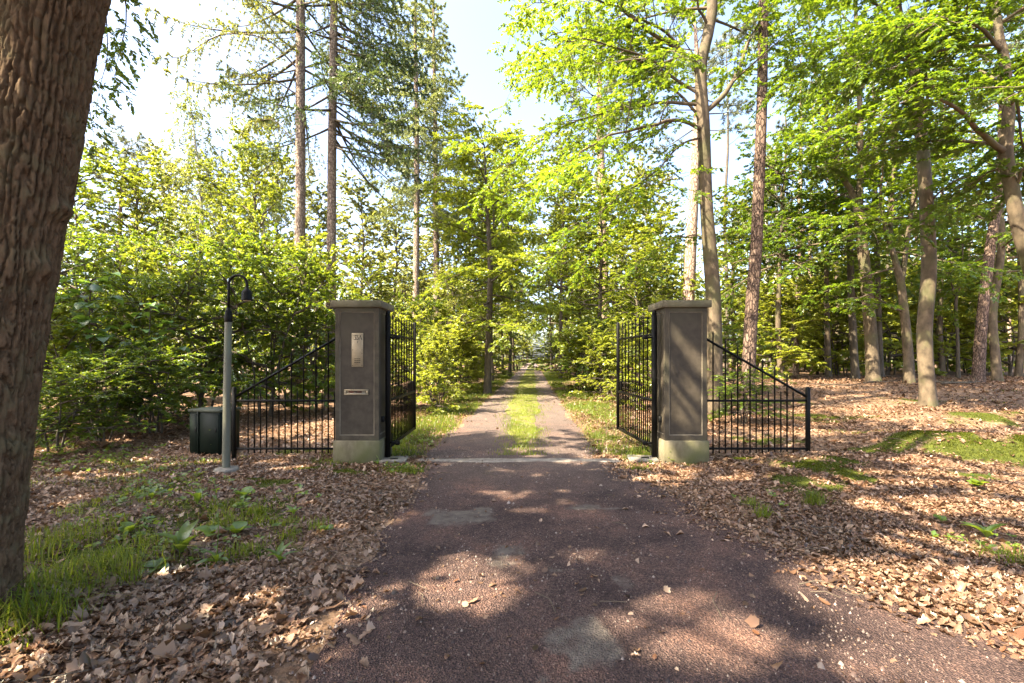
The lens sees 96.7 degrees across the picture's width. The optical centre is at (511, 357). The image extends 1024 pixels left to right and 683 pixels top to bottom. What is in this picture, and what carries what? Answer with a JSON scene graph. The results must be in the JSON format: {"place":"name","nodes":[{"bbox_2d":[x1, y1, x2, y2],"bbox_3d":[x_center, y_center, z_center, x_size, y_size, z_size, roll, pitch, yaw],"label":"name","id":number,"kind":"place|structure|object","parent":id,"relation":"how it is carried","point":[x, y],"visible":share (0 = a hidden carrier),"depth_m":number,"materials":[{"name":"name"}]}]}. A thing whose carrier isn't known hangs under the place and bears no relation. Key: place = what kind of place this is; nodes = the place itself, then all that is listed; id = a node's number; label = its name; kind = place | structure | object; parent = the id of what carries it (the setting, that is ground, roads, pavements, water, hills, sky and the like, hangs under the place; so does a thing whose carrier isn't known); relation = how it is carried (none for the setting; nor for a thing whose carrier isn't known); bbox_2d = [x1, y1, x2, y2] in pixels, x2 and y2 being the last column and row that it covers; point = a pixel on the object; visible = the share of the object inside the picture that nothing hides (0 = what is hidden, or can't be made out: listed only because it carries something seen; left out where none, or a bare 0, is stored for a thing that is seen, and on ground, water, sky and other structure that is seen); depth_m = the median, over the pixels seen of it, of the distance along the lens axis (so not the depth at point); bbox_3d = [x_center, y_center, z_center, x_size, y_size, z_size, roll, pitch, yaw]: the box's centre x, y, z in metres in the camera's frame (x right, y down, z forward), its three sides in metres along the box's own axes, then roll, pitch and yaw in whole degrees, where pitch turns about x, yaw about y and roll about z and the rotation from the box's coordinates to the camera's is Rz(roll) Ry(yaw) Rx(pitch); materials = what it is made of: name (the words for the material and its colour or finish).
{"place":"outdoors","nodes":[
{"label":"outdoors","id":0,"kind":"place"},
{"bbox_2d":[0,359,1023,682],"bbox_3d":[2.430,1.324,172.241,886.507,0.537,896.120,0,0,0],"label":"forest floor","id":1,"kind":"structure","parent":0,"point":[276,671],"depth_m":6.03,"materials":[{"name":"brown plant"}]},
{"bbox_2d":[0,0,158,616],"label":"oak tree","id":2,"kind":"object","parent":1,"relation":"on","point":[50,51],"visible":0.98,"depth_m":2.45,"materials":[{"name":"brown plant"}]},
{"bbox_2d":[38,302,144,441],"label":"shrub","id":3,"kind":"object","parent":1,"relation":"on","point":[60,342],"visible":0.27,"depth_m":8.69,"materials":[{"name":"green plant"}]},
{"bbox_2d":[35,359,148,451],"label":"shrub","id":4,"kind":"object","parent":1,"relation":"on","point":[63,395],"visible":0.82,"depth_m":7.19,"materials":[{"name":"green plant"}]},
{"bbox_2d":[53,272,146,432],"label":"sapling","id":5,"kind":"object","parent":1,"relation":"on","point":[83,319],"visible":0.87,"depth_m":8.55,"materials":[{"name":"green plant"}]},
{"bbox_2d":[38,343,175,450],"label":"shrub","id":6,"kind":"object","parent":1,"relation":"on","point":[102,361],"visible":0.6,"depth_m":7.88,"materials":[{"name":"green plant"}]},
{"bbox_2d":[50,148,167,389],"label":"broadleaf tree","id":7,"kind":"object","parent":1,"relation":"on","point":[81,182],"visible":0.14,"depth_m":20.25,"materials":[{"name":"green plant"}]},
{"bbox_2d":[39,241,182,405],"bbox_3d":[-11.037,-0.678,11.600,3.971,4.907,3.707,0,0,8],"label":"shrub","id":8,"kind":"object","parent":1,"relation":"on","point":[81,266],"visible":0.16,"depth_m":11.71,"materials":[{"name":"green plant"}]},
{"bbox_2d":[67,113,176,336],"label":"birch tree","id":9,"kind":"object","parent":1,"relation":"on","point":[132,153],"visible":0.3,"depth_m":37.54,"materials":[{"name":"green plant"}]},
{"bbox_2d":[43,198,202,406],"bbox_3d":[-13.487,-1.328,15.110,4.462,7.364,4.532,0,0,28],"label":"shrub","id":10,"kind":"object","parent":1,"relation":"on","point":[96,240],"visible":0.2,"depth_m":14.99,"materials":[{"name":"green plant"}]},
{"bbox_2d":[44,332,222,433],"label":"shrub","id":11,"kind":"object","parent":1,"relation":"on","point":[135,375],"visible":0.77,"depth_m":8.69,"materials":[{"name":"green plant"}]},
{"bbox_2d":[57,141,213,388],"bbox_3d":[-16.347,-3.940,20.461,5.851,11.021,6.391,0,0,26],"label":"broadleaf tree","id":12,"kind":"object","parent":1,"relation":"on","point":[132,180],"visible":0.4,"depth_m":19.80,"materials":[{"name":"green plant"}]},
{"bbox_2d":[52,243,236,425],"bbox_3d":[-8.524,-0.183,10.080,3.432,4.396,3.486,0,0,25],"label":"shrub","id":13,"kind":"object","parent":1,"relation":"on","point":[116,282],"visible":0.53,"depth_m":10.09,"materials":[{"name":"green plant"}]},
{"bbox_2d":[118,302,194,426],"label":"sapling","id":14,"kind":"object","parent":1,"relation":"on","point":[160,332],"visible":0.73,"depth_m":9.25,"materials":[{"name":"green plant"}]},
{"bbox_2d":[86,236,244,404],"bbox_3d":[-11.694,-1.025,15.137,5.122,5.958,4.307,0,0,-13],"label":"shrub","id":15,"kind":"object","parent":1,"relation":"on","point":[150,263],"visible":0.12,"depth_m":14.80,"materials":[{"name":"green plant"}]},
{"bbox_2d":[116,137,216,376],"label":"broadleaf tree","id":16,"kind":"object","parent":1,"relation":"on","point":[164,194],"visible":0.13,"depth_m":35.22,"materials":[{"name":"green plant"}]},
{"bbox_2d":[135,89,269,375],"bbox_3d":[-21.951,-8.592,31.985,6.590,20.383,7.863,0,0,15],"label":"birch tree","id":17,"kind":"object","parent":1,"relation":"on","point":[192,146],"visible":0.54,"depth_m":31.53,"materials":[{"name":"green plant"}]},
{"bbox_2d":[111,252,296,407],"bbox_3d":[-7.335,-0.353,11.074,3.790,4.229,3.538,0,0,-44],"label":"shrub","id":18,"kind":"object","parent":1,"relation":"on","point":[213,363],"visible":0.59,"depth_m":10.80,"materials":[{"name":"green plant"}]},
{"bbox_2d":[188,406,240,454],"bbox_3d":[-4.860,1.208,7.449,0.620,0.774,0.442,0,0,12],"label":"utility cabinet","id":19,"kind":"object","parent":1,"relation":"on","point":[205,427],"visible":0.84,"depth_m":7.25,"materials":[{"name":"metal"}]},
{"bbox_2d":[165,148,272,375],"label":"broadleaf tree","id":20,"kind":"object","parent":1,"relation":"on","point":[221,187],"visible":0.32,"depth_m":28.64,"materials":[{"name":"green plant"}]},
{"bbox_2d":[148,201,307,406],"bbox_3d":[-8.908,-1.149,14.675,4.358,6.926,4.290,0,0,-24],"label":"shrub","id":21,"kind":"object","parent":1,"relation":"on","point":[258,243],"visible":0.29,"depth_m":14.09,"materials":[{"name":"green plant"}]},
{"bbox_2d":[213,274,252,473],"bbox_3d":[-3.702,0.219,6.050,0.496,2.668,0.285,0,0,0],"label":"lamp post","id":22,"kind":"object","parent":1,"relation":"on","point":[246,295],"visible":0.99,"depth_m":6.01,"materials":[{"name":"metal"}]},
{"bbox_2d":[176,117,310,366],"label":"broadleaf tree","id":23,"kind":"object","parent":1,"relation":"on","point":[255,192],"visible":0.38,"depth_m":25.53,"materials":[{"name":"green plant"}]},
{"bbox_2d":[203,110,307,372],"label":"birch tree","id":24,"kind":"object","parent":1,"relation":"on","point":[279,218],"visible":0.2,"depth_m":35.59,"materials":[{"name":"green plant"}]},
{"bbox_2d":[173,222,339,416],"bbox_3d":[-6.315,-0.577,11.625,3.661,5.379,3.604,0,0,-44],"label":"shrub","id":25,"kind":"object","parent":1,"relation":"on","point":[272,385],"visible":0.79,"depth_m":11.37,"materials":[{"name":"green plant"}]},
{"bbox_2d":[239,140,315,312],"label":"broadleaf tree","id":26,"kind":"object","parent":1,"relation":"on","point":[280,171],"visible":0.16,"depth_m":43.62,"materials":[{"name":"green plant"}]},
{"bbox_2d":[142,0,422,398],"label":"larch tree","id":27,"kind":"object","parent":1,"relation":"on","point":[300,164],"visible":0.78,"depth_m":16.84,"materials":[{"name":"green plant"}]},
{"bbox_2d":[216,221,368,399],"bbox_3d":[-7.512,-1.250,16.086,4.307,6.509,5.122,0,0,29],"label":"shrub","id":28,"kind":"object","parent":1,"relation":"on","point":[320,280],"visible":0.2,"depth_m":15.65,"materials":[{"name":"green plant"}]},
{"bbox_2d":[235,261,364,410],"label":"shrub","id":29,"kind":"object","parent":1,"relation":"on","point":[306,323],"visible":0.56,"depth_m":12.10,"materials":[{"name":"green plant"}]},
{"bbox_2d":[270,172,355,363],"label":"broadleaf tree","id":30,"kind":"object","parent":1,"relation":"on","point":[314,208],"visible":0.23,"depth_m":33.89,"materials":[{"name":"green plant"}]},
{"bbox_2d":[217,0,436,397],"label":"fir tree","id":31,"kind":"object","parent":1,"relation":"on","point":[367,57],"visible":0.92,"depth_m":17.39,"materials":[{"name":"green plant"}]},
{"bbox_2d":[330,300,393,463],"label":"gate pillar","id":32,"kind":"structure","parent":1,"relation":"on","point":[359,381],"depth_m":6.51,"materials":[{"name":"concrete"}]},
{"bbox_2d":[232,331,334,458],"bbox_3d":[-3.374,0.498,6.830,1.648,2.023,0.055,0,0,0],"label":"fence panel","id":33,"kind":"object","parent":32,"relation":"attached to","point":[235,395],"visible":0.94,"depth_m":6.82,"materials":[{"name":"black paint"}]},
{"bbox_2d":[315,168,412,326],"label":"broadleaf tree","id":34,"kind":"object","parent":1,"relation":"on","point":[363,215],"visible":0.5,"depth_m":30.70,"materials":[{"name":"green plant"}]},
{"bbox_2d":[336,257,405,377],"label":"broadleaf tree","id":35,"kind":"object","parent":1,"relation":"on","point":[372,278],"visible":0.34,"depth_m":20.89,"materials":[{"name":"green plant"}]},
{"bbox_2d":[379,456,407,462],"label":"concrete slab","id":36,"kind":"structure","parent":1,"relation":"on","point":[400,459],"depth_m":6.54,"materials":[{"name":"concrete"}]},
{"bbox_2d":[385,310,415,456],"bbox_3d":[-1.781,0.393,7.638,0.216,2.195,1.950,0,0,-1],"label":"gate leaf","id":37,"kind":"object","parent":36,"relation":"on","point":[407,396],"visible":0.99,"depth_m":7.18,"materials":[{"name":"black paint"}]},
{"bbox_2d":[355,197,433,374],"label":"broadleaf tree","id":38,"kind":"object","parent":1,"relation":"on","point":[395,234],"visible":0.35,"depth_m":35.93,"materials":[{"name":"green plant"}]},
{"bbox_2d":[390,297,438,408],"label":"shrub","id":39,"kind":"object","parent":1,"relation":"on","point":[408,318],"visible":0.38,"depth_m":13.23,"materials":[{"name":"green plant"}]},
{"bbox_2d":[391,279,448,394],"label":"shrub","id":40,"kind":"object","parent":1,"relation":"on","point":[437,305],"visible":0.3,"depth_m":17.79,"materials":[{"name":"green plant"}]},
{"bbox_2d":[363,0,481,377],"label":"fir tree","id":41,"kind":"object","parent":1,"relation":"on","point":[416,190],"visible":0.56,"depth_m":26.85,"materials":[{"name":"green plant"}]},
{"bbox_2d":[365,0,484,368],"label":"fir tree","id":42,"kind":"object","parent":1,"relation":"on","point":[447,111],"visible":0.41,"depth_m":29.74,"materials":[{"name":"green plant"}]},
{"bbox_2d":[405,330,466,414],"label":"shrub","id":43,"kind":"object","parent":1,"relation":"on","point":[427,352],"visible":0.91,"depth_m":12.05,"materials":[{"name":"green plant"}]},
{"bbox_2d":[417,315,476,402],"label":"shrub","id":44,"kind":"object","parent":1,"relation":"on","point":[456,334],"visible":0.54,"depth_m":15.34,"materials":[{"name":"green plant"}]},
{"bbox_2d":[405,215,492,346],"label":"broadleaf tree","id":45,"kind":"object","parent":1,"relation":"on","point":[424,258],"visible":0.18,"depth_m":33.30,"materials":[{"name":"green plant"}]},
{"bbox_2d":[434,301,484,391],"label":"shrub","id":46,"kind":"object","parent":1,"relation":"on","point":[466,342],"visible":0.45,"depth_m":19.06,"materials":[{"name":"green plant"}]},
{"bbox_2d":[427,169,519,378],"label":"broadleaf tree","id":47,"kind":"object","parent":1,"relation":"on","point":[447,238],"visible":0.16,"depth_m":29.82,"materials":[{"name":"green plant"}]},
{"bbox_2d":[400,94,581,393],"bbox_3d":[-0.871,-4.348,18.799,7.018,11.949,7.554,0,0,26],"label":"broadleaf tree","id":48,"kind":"object","parent":1,"relation":"on","point":[491,254],"visible":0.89,"depth_m":18.42,"materials":[{"name":"green plant"}]},
{"bbox_2d":[446,148,544,380],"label":"broadleaf tree","id":49,"kind":"object","parent":1,"relation":"on","point":[495,224],"visible":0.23,"depth_m":28.68,"materials":[{"name":"green plant"}]},
{"bbox_2d":[0,373,1023,652],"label":"grass","id":50,"kind":"structure","parent":1,"relation":"on","point":[74,565],"depth_m":3.69,"materials":[{"name":"green plant"}]},
{"bbox_2d":[470,127,554,376],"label":"broadleaf tree","id":51,"kind":"object","parent":1,"relation":"on","point":[520,290],"visible":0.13,"depth_m":36.80,"materials":[{"name":"green plant"}]},
{"bbox_2d":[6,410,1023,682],"bbox_3d":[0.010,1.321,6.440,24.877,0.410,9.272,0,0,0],"label":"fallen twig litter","id":52,"kind":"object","parent":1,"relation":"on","point":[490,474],"visible":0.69,"depth_m":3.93,"materials":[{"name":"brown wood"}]},
{"bbox_2d":[33,404,1020,560],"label":"weeds","id":53,"kind":"object","parent":1,"relation":"on","point":[242,499],"visible":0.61,"depth_m":4.92,"materials":[{"name":"green plant"}]},
{"bbox_2d":[49,209,1017,369],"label":"distant woodland","id":54,"kind":"object","parent":1,"relation":"on","point":[682,256],"visible":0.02,"depth_m":55.38,"materials":[{"name":"green plant"}]},
{"bbox_2d":[519,113,603,378],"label":"broadleaf tree","id":55,"kind":"object","parent":1,"relation":"on","point":[544,240],"visible":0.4,"depth_m":32.76,"materials":[{"name":"green plant"}]},
{"bbox_2d":[528,141,628,372],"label":"broadleaf tree","id":56,"kind":"object","parent":1,"relation":"on","point":[579,223],"visible":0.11,"depth_m":35.58,"materials":[{"name":"green plant"}]},
{"bbox_2d":[547,328,614,391],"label":"shrub","id":57,"kind":"object","parent":1,"relation":"on","point":[567,375],"visible":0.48,"depth_m":21.13,"materials":[{"name":"green plant"}]},
{"bbox_2d":[557,307,637,393],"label":"shrub","id":58,"kind":"object","parent":1,"relation":"on","point":[586,367],"visible":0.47,"depth_m":19.94,"materials":[{"name":"green plant"}]},
{"bbox_2d":[548,5,650,376],"bbox_3d":[6.040,-11.102,30.582,7.195,25.246,8.322,0,0,0],"label":"pine tree","id":59,"kind":"object","parent":1,"relation":"on","point":[579,109],"visible":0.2,"depth_m":30.72,"materials":[{"name":"green plant"}]},
{"bbox_2d":[569,319,637,400],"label":"shrub","id":60,"kind":"object","parent":1,"relation":"on","point":[601,340],"visible":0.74,"depth_m":16.06,"materials":[{"name":"green plant"}]},
{"bbox_2d":[540,166,675,386],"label":"broadleaf tree","id":61,"kind":"object","parent":1,"relation":"on","point":[590,236],"visible":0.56,"depth_m":22.77,"materials":[{"name":"green plant"}]},
{"bbox_2d":[551,168,683,378],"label":"broadleaf tree","id":62,"kind":"object","parent":1,"relation":"on","point":[589,289],"visible":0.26,"depth_m":27.27,"materials":[{"name":"green plant"}]},
{"bbox_2d":[219,377,1023,493],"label":"moss","id":63,"kind":"object","parent":1,"relation":"on","point":[882,449],"visible":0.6,"depth_m":6.49,"materials":[{"name":"green plant"}]},
{"bbox_2d":[597,314,650,410],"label":"shrub","id":64,"kind":"object","parent":1,"relation":"on","point":[610,385],"visible":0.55,"depth_m":13.53,"materials":[{"name":"green plant"}]},
{"bbox_2d":[579,229,681,385],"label":"broadleaf tree","id":65,"kind":"object","parent":1,"relation":"on","point":[636,255],"visible":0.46,"depth_m":19.79,"materials":[{"name":"green plant"}]},
{"bbox_2d":[440,0,841,414],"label":"beech tree","id":66,"kind":"object","parent":1,"relation":"on","point":[611,34],"visible":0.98,"depth_m":12.32,"materials":[{"name":"green plant"}]},
{"bbox_2d":[626,455,658,461],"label":"concrete slab","id":67,"kind":"structure","parent":1,"relation":"on","point":[644,458],"depth_m":6.60,"materials":[{"name":"concrete"}]},
{"bbox_2d":[611,147,698,365],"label":"broadleaf tree","id":68,"kind":"object","parent":1,"relation":"on","point":[646,184],"visible":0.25,"depth_m":39.16,"materials":[{"name":"green plant"}]},
{"bbox_2d":[609,196,704,372],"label":"broadleaf tree","id":69,"kind":"object","parent":1,"relation":"on","point":[668,292],"visible":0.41,"depth_m":25.50,"materials":[{"name":"green plant"}]},
{"bbox_2d":[648,300,711,462],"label":"gate pillar","id":70,"kind":"structure","parent":1,"relation":"on","point":[682,381],"depth_m":6.51,"materials":[{"name":"concrete"}]},
{"bbox_2d":[616,310,656,456],"bbox_3d":[1.997,0.393,7.633,0.216,2.195,1.950,0,0,-2],"label":"gate leaf","id":71,"kind":"object","parent":70,"relation":"attached to","point":[652,444],"visible":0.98,"depth_m":7.45,"materials":[{"name":"black paint"}]},
{"bbox_2d":[644,0,757,299],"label":"pine tree","id":72,"kind":"object","parent":1,"relation":"on","point":[691,250],"visible":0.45,"depth_m":23.78,"materials":[{"name":"green plant"}]},
{"bbox_2d":[674,183,794,375],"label":"broadleaf tree","id":73,"kind":"object","parent":1,"relation":"on","point":[732,280],"visible":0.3,"depth_m":26.55,"materials":[{"name":"green plant"}]},
{"bbox_2d":[707,364,795,423],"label":"shrub","id":74,"kind":"object","parent":1,"relation":"on","point":[743,387],"visible":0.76,"depth_m":10.58,"materials":[{"name":"green plant"}]},
{"bbox_2d":[722,322,791,394],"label":"shrub","id":75,"kind":"object","parent":1,"relation":"on","point":[725,328],"visible":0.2,"depth_m":16.55,"materials":[{"name":"green plant"}]},
{"bbox_2d":[707,332,810,452],"bbox_3d":[3.639,0.498,6.830,1.658,2.023,0.055,0,0,0],"label":"fence panel","id":76,"kind":"object","parent":1,"relation":"on","point":[807,401],"visible":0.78,"depth_m":6.82,"materials":[{"name":"black paint"}]},
{"bbox_2d":[739,0,798,413],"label":"pine tree","id":77,"kind":"object","parent":1,"relation":"on","point":[752,303],"visible":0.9,"depth_m":12.38,"materials":[{"name":"brown plant"}]},
{"bbox_2d":[728,276,830,378],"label":"shrub","id":78,"kind":"object","parent":1,"relation":"on","point":[790,300],"visible":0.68,"depth_m":23.20,"materials":[{"name":"green plant"}]},
{"bbox_2d":[713,133,894,376],"bbox_3d":[13.717,-4.981,22.654,7.934,12.357,8.509,0,0,29],"label":"broadleaf tree","id":79,"kind":"object","parent":1,"relation":"on","point":[788,215],"visible":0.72,"depth_m":22.80,"materials":[{"name":"green plant"}]},
{"bbox_2d":[769,250,864,374],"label":"shrub","id":80,"kind":"object","parent":1,"relation":"on","point":[815,368],"visible":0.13,"depth_m":29.02,"materials":[{"name":"green plant"}]},
{"bbox_2d":[729,103,944,376],"bbox_3d":[17.725,-6.613,25.788,9.786,15.710,9.124,0,0,17],"label":"broadleaf tree","id":81,"kind":"object","parent":1,"relation":"on","point":[827,336],"visible":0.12,"depth_m":25.93,"materials":[{"name":"green plant"}]},
{"bbox_2d":[783,259,902,375],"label":"shrub","id":82,"kind":"object","parent":1,"relation":"on","point":[841,320],"visible":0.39,"depth_m":27.30,"materials":[{"name":"green plant"}]},
{"bbox_2d":[749,0,989,380],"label":"beech tree","id":83,"kind":"object","parent":1,"relation":"on","point":[872,359],"visible":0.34,"depth_m":20.88,"materials":[{"name":"green plant"}]},
{"bbox_2d":[786,38,954,378],"bbox_3d":[17.661,-7.426,24.211,7.097,17.292,6.796,0,0,0],"label":"slender tree","id":84,"kind":"object","parent":1,"relation":"on","point":[854,358],"visible":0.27,"depth_m":23.85,"materials":[{"name":"green plant"}]},
{"bbox_2d":[741,0,1023,406],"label":"beech tree","id":85,"kind":"object","parent":1,"relation":"on","point":[847,62],"visible":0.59,"depth_m":13.43,"materials":[{"name":"green plant"}]},
{"bbox_2d":[808,82,975,376],"bbox_3d":[20.840,-7.659,26.114,7.118,17.780,7.502,0,0,0],"label":"slender tree","id":86,"kind":"object","parent":1,"relation":"on","point":[879,323],"visible":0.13,"depth_m":25.84,"materials":[{"name":"green plant"}]},
{"bbox_2d":[843,257,955,375],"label":"shrub","id":87,"kind":"object","parent":1,"relation":"on","point":[937,345],"visible":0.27,"depth_m":28.69,"materials":[{"name":"green plant"}]},
{"bbox_2d":[788,12,1023,382],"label":"beech tree","id":88,"kind":"object","parent":1,"relation":"on","point":[907,178],"visible":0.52,"depth_m":19.84,"materials":[{"name":"green plant"}]},
{"bbox_2d":[797,0,1023,274],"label":"beech tree","id":89,"kind":"object","parent":1,"relation":"on","point":[1005,87],"visible":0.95,"depth_m":11.05,"materials":[{"name":"green plant"}]},
{"bbox_2d":[870,126,1017,374],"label":"broadleaf tree","id":90,"kind":"object","parent":1,"relation":"on","point":[941,359],"visible":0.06,"depth_m":28.86,"materials":[{"name":"green plant"}]},
{"bbox_2d":[889,254,1010,375],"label":"shrub","id":91,"kind":"object","parent":1,"relation":"on","point":[968,328],"visible":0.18,"depth_m":29.71,"materials":[{"name":"green plant"}]},
{"bbox_2d":[908,115,1023,376],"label":"broadleaf tree","id":92,"kind":"object","parent":1,"relation":"on","point":[1019,365],"visible":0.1,"depth_m":26.93,"materials":[{"name":"green plant"}]},
{"bbox_2d":[909,1,1023,380],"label":"beech tree","id":93,"kind":"object","parent":1,"relation":"on","point":[1001,242],"visible":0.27,"depth_m":21.41,"materials":[{"name":"green plant"}]},
{"bbox_2d":[911,192,1023,377],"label":"young tree","id":94,"kind":"object","parent":1,"relation":"on","point":[956,301],"visible":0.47,"depth_m":24.93,"materials":[{"name":"green plant"}]},
{"bbox_2d":[946,249,1023,375],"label":"shrub","id":95,"kind":"object","parent":1,"relation":"on","point":[1003,314],"visible":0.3,"depth_m":27.96,"materials":[{"name":"green plant"}]},
{"bbox_2d":[952,0,1023,382],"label":"pine tree","id":96,"kind":"object","parent":1,"relation":"on","point":[978,370],"visible":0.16,"depth_m":19.87,"materials":[{"name":"brown plant"}]},
{"bbox_2d":[59,0,1023,358],"label":"sky","id":97,"kind":"structure","parent":0,"point":[473,24],"materials":[{"name":"white"}]},
{"bbox_2d":[305,363,1023,682],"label":"gravel drive","id":98,"kind":"structure","parent":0,"point":[575,664],"depth_m":2.81,"materials":[{"name":"brown gravel"}]},
{"bbox_2d":[419,458,619,462],"bbox_3d":[0.100,1.483,6.614,2.900,0.008,0.288,0,0,0],"label":"threshold strip","id":99,"kind":"object","parent":98,"relation":"on","point":[489,460],"visible":0.98,"depth_m":6.57,"materials":[{"name":"concrete"}]},
{"bbox_2d":[505,365,539,446],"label":"grass strip","id":100,"kind":"object","parent":98,"relation":"on","point":[528,371],"depth_m":13.37,"materials":[{"name":"plant"}]},
{"bbox_2d":[244,448,1019,682],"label":"loose grit","id":101,"kind":"object","parent":98,"relation":"on","point":[819,665],"visible":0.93,"depth_m":2.90,"materials":[{"name":"gravel"}]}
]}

